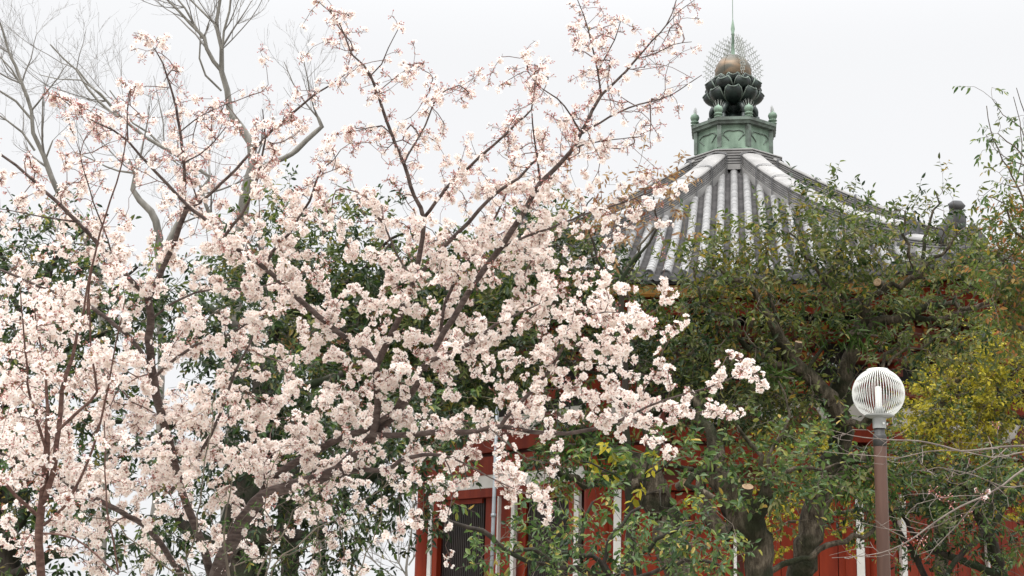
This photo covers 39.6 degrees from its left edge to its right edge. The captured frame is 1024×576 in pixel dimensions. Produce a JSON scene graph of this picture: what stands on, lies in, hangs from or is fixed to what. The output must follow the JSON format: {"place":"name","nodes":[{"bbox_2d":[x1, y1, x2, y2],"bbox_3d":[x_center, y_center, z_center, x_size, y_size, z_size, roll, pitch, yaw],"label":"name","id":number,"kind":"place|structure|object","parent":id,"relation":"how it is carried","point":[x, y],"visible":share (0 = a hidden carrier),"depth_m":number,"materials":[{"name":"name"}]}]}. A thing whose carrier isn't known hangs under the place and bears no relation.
{"place":"outdoors","nodes":[
{"label":"outdoors","id":0,"kind":"place"},
{"bbox_2d":[0,133,135,575],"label":"cherry tree","id":1,"kind":"object","parent":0,"point":[48,463],"visible":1,"depth_m":6.77,"materials":[{"name":"pink plant"}]},
{"bbox_2d":[78,392,408,575],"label":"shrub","id":2,"kind":"object","parent":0,"point":[266,547],"visible":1,"depth_m":7.25,"materials":[{"name":"brown plant"}]},
{"bbox_2d":[0,0,769,575],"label":"cherry tree","id":3,"kind":"object","parent":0,"point":[378,422],"visible":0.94,"depth_m":8.44,"materials":[{"name":"pink plant"}]},
{"bbox_2d":[0,0,1023,575],"label":"sky","id":4,"kind":"structure","parent":0,"point":[868,85],"materials":[{"name":"white"}]},
{"bbox_2d":[559,135,705,575],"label":"cherry blossom tree","id":5,"kind":"object","parent":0,"point":[625,386],"visible":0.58,"depth_m":15.58,"materials":[{"name":"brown plant"}]},
{"bbox_2d":[576,458,651,499],"bbox_3d":[1.108,2.094,15.578,0.846,0.477,0.454,2,-12,0],"label":"fern tuft","id":6,"kind":"object","parent":5,"relation":"attached to","point":[624,469],"visible":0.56,"depth_m":15.55,"materials":[{"name":"green plant"}]},
{"bbox_2d":[281,0,1023,575],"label":"temple hall","id":7,"kind":"structure","parent":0,"point":[733,160],"depth_m":29.91,"materials":[{"name":"tile"}]},
{"bbox_2d":[824,422,1023,562],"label":"cherry tree","id":8,"kind":"object","parent":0,"point":[984,497],"visible":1,"depth_m":8.69,"materials":[{"name":"grey plant"}]},
{"bbox_3d":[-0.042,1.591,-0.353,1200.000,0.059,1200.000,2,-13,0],"label":"ground","id":9,"kind":"structure","parent":0,"visible":0},
{"bbox_2d":[0,0,111,575],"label":"bare tree","id":10,"kind":"object","parent":9,"relation":"on","point":[39,145],"visible":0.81,"depth_m":28.98,"materials":[{"name":"grey plant"}]},
{"bbox_2d":[0,188,234,575],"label":"evergreen tree","id":11,"kind":"object","parent":9,"relation":"on","point":[10,565],"visible":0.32,"depth_m":16.69,"materials":[{"name":"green plant"}]},
{"bbox_2d":[0,0,296,575],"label":"bare tree","id":12,"kind":"object","parent":9,"relation":"on","point":[147,208],"visible":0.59,"depth_m":27.99,"materials":[{"name":"grey plant"}]},
{"bbox_2d":[135,0,340,519],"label":"bare tree","id":13,"kind":"object","parent":9,"relation":"on","point":[247,138],"visible":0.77,"depth_m":29.93,"materials":[{"name":"grey plant"}]},
{"bbox_2d":[105,271,519,575],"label":"evergreen tree","id":14,"kind":"object","parent":9,"relation":"on","point":[246,486],"visible":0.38,"depth_m":15.38,"materials":[{"name":"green plant"}]},
{"bbox_2d":[285,399,397,575],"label":"pale trunk tree","id":15,"kind":"object","parent":9,"relation":"on","point":[320,574],"visible":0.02,"depth_m":25.10,"materials":[{"name":"grey plant"}]},
{"bbox_2d":[324,457,417,575],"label":"bare tree","id":16,"kind":"object","parent":9,"relation":"on","point":[399,550],"visible":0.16,"depth_m":61.98,"materials":[{"name":"grey plant"}]},
{"bbox_2d":[177,158,567,575],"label":"evergreen tree","id":17,"kind":"object","parent":9,"relation":"on","point":[355,321],"visible":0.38,"depth_m":19.15,"materials":[{"name":"green plant"}]},
{"bbox_2d":[490,377,498,569],"bbox_3d":[-0.350,4.256,27.089,0.126,6.601,0.095,2,-12,0],"label":"steel pole","id":18,"kind":"object","parent":9,"relation":"on","point":[493,515],"visible":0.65,"depth_m":27.09,"materials":[{"name":"grey metal"}]},
{"bbox_2d":[447,447,762,575],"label":"camellia shrub","id":19,"kind":"object","parent":9,"relation":"on","point":[679,550],"visible":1,"depth_m":12.82,"materials":[{"name":"green plant"}]},
{"bbox_2d":[453,166,775,575],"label":"evergreen tree","id":20,"kind":"object","parent":9,"relation":"on","point":[646,350],"visible":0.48,"depth_m":16.67,"materials":[{"name":"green plant"}]},
{"bbox_2d":[529,419,643,482],"bbox_3d":[0.831,1.848,15.915,1.293,0.786,0.692,2,-12,0],"label":"fern tuft","id":21,"kind":"object","parent":20,"relation":"attached to","point":[578,444],"visible":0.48,"depth_m":15.86,"materials":[{"name":"green plant"}]},
{"bbox_2d":[567,420,727,574],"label":"young tree","id":22,"kind":"object","parent":9,"relation":"on","point":[618,458],"visible":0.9,"depth_m":14.12,"materials":[{"name":"green plant"}]},
{"bbox_2d":[655,381,874,575],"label":"evergreen tree","id":23,"kind":"object","parent":9,"relation":"on","point":[749,515],"visible":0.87,"depth_m":15.10,"materials":[{"name":"green plant"}]},
{"bbox_2d":[627,152,1023,575],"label":"evergreen tree","id":24,"kind":"object","parent":9,"relation":"on","point":[837,394],"visible":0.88,"depth_m":17.10,"materials":[{"name":"green plant"}]},
{"bbox_2d":[739,358,803,396],"bbox_3d":[2.978,1.000,16.250,0.766,0.489,0.468,2,-12,0],"label":"fern tuft","id":25,"kind":"object","parent":24,"relation":"attached to","point":[785,377],"visible":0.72,"depth_m":16.27,"materials":[{"name":"green plant"}]},
{"bbox_2d":[802,307,897,363],"bbox_3d":[4.056,0.564,16.976,1.202,0.747,0.416,2,-13,-4],"label":"fern tuft","id":26,"kind":"object","parent":24,"relation":"attached to","point":[853,335],"visible":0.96,"depth_m":16.97,"materials":[{"name":"green plant"}]},
{"bbox_2d":[794,445,917,526],"bbox_3d":[4.000,2.313,16.578,1.509,0.985,0.633,2,-12,0],"label":"tree foliage","id":27,"kind":"object","parent":24,"relation":"attached to","point":[870,477],"visible":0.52,"depth_m":16.58,"materials":[{"name":"green plant"}]},
{"bbox_2d":[716,296,1023,574],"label":"maple tree","id":28,"kind":"object","parent":9,"relation":"on","point":[980,408],"visible":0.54,"depth_m":20.66,"materials":[{"name":"yellow plant"}]},
{"bbox_2d":[852,368,904,575],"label":"street lamp","id":29,"kind":"object","parent":9,"relation":"on","point":[878,416],"visible":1,"depth_m":13.81,"materials":[{"name":"metal"}]},
{"bbox_2d":[820,407,1023,575],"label":"evergreen tree","id":30,"kind":"object","parent":9,"relation":"on","point":[986,533],"visible":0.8,"depth_m":18.03,"materials":[{"name":"green plant"}]},
{"bbox_2d":[952,86,1023,216],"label":"leafy sapling","id":31,"kind":"object","parent":9,"relation":"on","point":[991,141],"visible":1,"depth_m":13.46,"materials":[{"name":"green plant"}]},
{"bbox_2d":[957,97,1023,386],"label":"autumn tree","id":32,"kind":"object","parent":9,"relation":"on","point":[1000,280],"visible":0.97,"depth_m":15.25,"materials":[{"name":"green plant"}]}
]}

